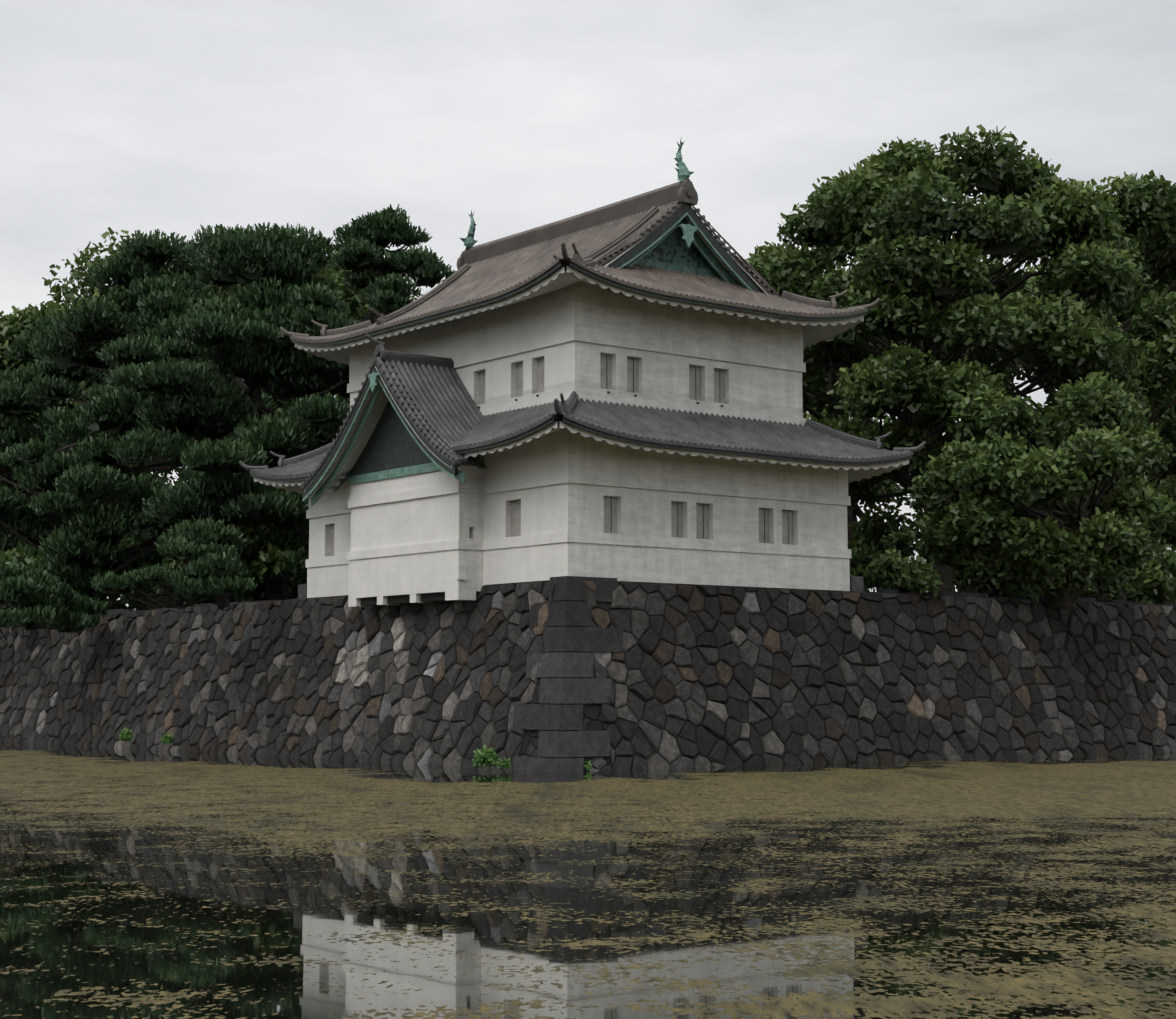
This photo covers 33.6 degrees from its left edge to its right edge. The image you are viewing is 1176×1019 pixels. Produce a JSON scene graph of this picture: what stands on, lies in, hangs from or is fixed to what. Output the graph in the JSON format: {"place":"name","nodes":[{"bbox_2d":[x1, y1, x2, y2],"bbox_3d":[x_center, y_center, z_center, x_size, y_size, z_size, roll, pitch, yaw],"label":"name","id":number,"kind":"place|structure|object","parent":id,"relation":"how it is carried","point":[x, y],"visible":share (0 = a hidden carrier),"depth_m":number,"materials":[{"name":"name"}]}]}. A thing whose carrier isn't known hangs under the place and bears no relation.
{"place":"outdoors","nodes":[
{"label":"outdoors","id":0,"kind":"place"},
{"bbox_2d":[0,742,1175,1018],"bbox_3d":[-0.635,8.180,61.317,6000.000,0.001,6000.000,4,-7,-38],"label":"moat water","id":1,"kind":"structure","parent":0,"point":[148,884],"depth_m":24.21,"materials":[{"name":"black liquid"}]},
{"bbox_2d":[12,580,1173,770],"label":"stone wall","id":2,"kind":"structure","parent":1,"relation":"in","point":[592,719],"depth_m":60.54,"materials":[{"name":"grey stone"}]},
{"bbox_2d":[0,560,110,639],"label":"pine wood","id":3,"kind":"object","parent":2,"relation":"on","point":[43,598],"visible":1,"depth_m":84.39,"materials":[{"name":"green plant"}]},
{"bbox_2d":[89,536,257,609],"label":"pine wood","id":4,"kind":"object","parent":2,"relation":"on","point":[210,562],"visible":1,"depth_m":73.55,"materials":[{"name":"green plant"}]},
{"bbox_2d":[0,581,554,769],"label":"stone wall blocks","id":5,"kind":"structure","parent":2,"relation":"attached to","point":[143,669],"depth_m":73.61,"materials":[{"name":"grey stone"}]},
{"bbox_2d":[513,576,622,771],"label":"corner stones","id":6,"kind":"object","parent":2,"relation":"attached to","point":[576,693],"visible":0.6,"depth_m":60.86,"materials":[{"name":"grey stone"}]},
{"bbox_2d":[99,576,1175,613],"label":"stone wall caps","id":7,"kind":"object","parent":2,"relation":"on","point":[856,584],"visible":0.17,"depth_m":75.12,"materials":[{"name":"grey stone"}]},
{"bbox_2d":[582,581,1175,769],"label":"stone wall blocks","id":8,"kind":"structure","parent":2,"relation":"attached to","point":[1125,665],"depth_m":68.69,"materials":[{"name":"grey stone"}]},
{"bbox_2d":[0,0,1175,609],"label":"sky","id":9,"kind":"structure","parent":0,"point":[168,116],"materials":[{"name":"white"}]},
{"label":"bailey ground","id":10,"kind":"structure","parent":0,"visible":0},
{"bbox_2d":[0,356,55,561],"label":"tree","id":11,"kind":"object","parent":10,"relation":"on","point":[21,542],"depth_m":124.32,"materials":[{"name":"green plant"}]},
{"bbox_2d":[0,312,152,563],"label":"pine tree","id":12,"kind":"object","parent":10,"relation":"on","point":[20,519],"visible":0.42,"depth_m":105.79,"materials":[{"name":"green plant"}]},
{"bbox_2d":[0,532,160,610],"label":"bush","id":13,"kind":"object","parent":10,"relation":"on","point":[113,600],"visible":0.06,"depth_m":95.36,"materials":[{"name":"green plant"}]},
{"bbox_2d":[0,300,165,538],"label":"tree","id":14,"kind":"object","parent":10,"relation":"on","point":[11,324],"visible":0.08,"depth_m":125.56,"materials":[{"name":"green plant"}]},
{"bbox_2d":[5,229,275,609],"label":"pine tree","id":15,"kind":"object","parent":10,"relation":"on","point":[83,483],"visible":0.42,"depth_m":94.36,"materials":[{"name":"green plant"}]},
{"bbox_2d":[3,224,422,603],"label":"tree","id":16,"kind":"object","parent":10,"relation":"on","point":[357,301],"visible":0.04,"depth_m":141.61,"materials":[{"name":"green plant"}]},
{"bbox_2d":[103,222,361,599],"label":"pine tree","id":17,"kind":"object","parent":10,"relation":"on","point":[208,498],"visible":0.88,"depth_m":85.45,"materials":[{"name":"green plant"}]},
{"bbox_2d":[161,516,308,581],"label":"shrub wood","id":18,"kind":"object","parent":10,"relation":"on","point":[269,562],"visible":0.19,"depth_m":84.77,"materials":[{"name":"green plant"}]},
{"bbox_2d":[286,204,454,442],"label":"pine tree","id":19,"kind":"object","parent":10,"relation":"on","point":[368,239],"visible":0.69,"depth_m":85.49,"materials":[{"name":"green plant"}]},
{"bbox_2d":[239,140,926,606],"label":"japanese castle turret","id":20,"kind":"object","parent":10,"relation":"on","point":[613,390],"visible":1,"depth_m":67.01,"materials":[{"name":"white paint"}]},
{"bbox_2d":[747,239,947,591],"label":"tree","id":21,"kind":"object","parent":10,"relation":"on","point":[875,527],"visible":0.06,"depth_m":92.18,"materials":[{"name":"green plant"}]},
{"bbox_2d":[849,526,945,596],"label":"bush","id":22,"kind":"object","parent":10,"relation":"on","point":[890,570],"visible":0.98,"depth_m":71.65,"materials":[{"name":"green plant"}]},
{"bbox_2d":[745,124,1150,591],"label":"tree","id":23,"kind":"object","parent":10,"relation":"on","point":[892,201],"visible":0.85,"depth_m":80.78,"materials":[{"name":"green plant"}]},
{"bbox_2d":[803,259,1175,591],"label":"tree","id":24,"kind":"object","parent":10,"relation":"on","point":[1031,284],"visible":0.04,"depth_m":141.49,"materials":[{"name":"green plant"}]},
{"bbox_2d":[902,370,1175,611],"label":"tree","id":25,"kind":"object","parent":10,"relation":"on","point":[960,521],"visible":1,"depth_m":73.67,"materials":[{"name":"green plant"}]},
{"bbox_2d":[919,170,1175,601],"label":"tree","id":26,"kind":"object","parent":10,"relation":"on","point":[1149,222],"visible":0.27,"depth_m":93.96,"materials":[{"name":"green plant"}]},
{"bbox_2d":[925,507,1175,602],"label":"shrub wood","id":27,"kind":"object","parent":10,"relation":"on","point":[1169,533],"depth_m":97.75,"materials":[{"name":"green plant"}]},
{"bbox_2d":[1015,549,1175,604],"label":"bush","id":28,"kind":"object","parent":10,"relation":"on","point":[1159,583],"visible":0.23,"depth_m":81.57,"materials":[{"name":"green plant"}]},
{"bbox_2d":[1098,235,1175,544],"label":"tree","id":29,"kind":"object","parent":10,"relation":"on","point":[1122,317],"visible":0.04,"depth_m":111.95,"materials":[{"name":"green plant"}]}
]}

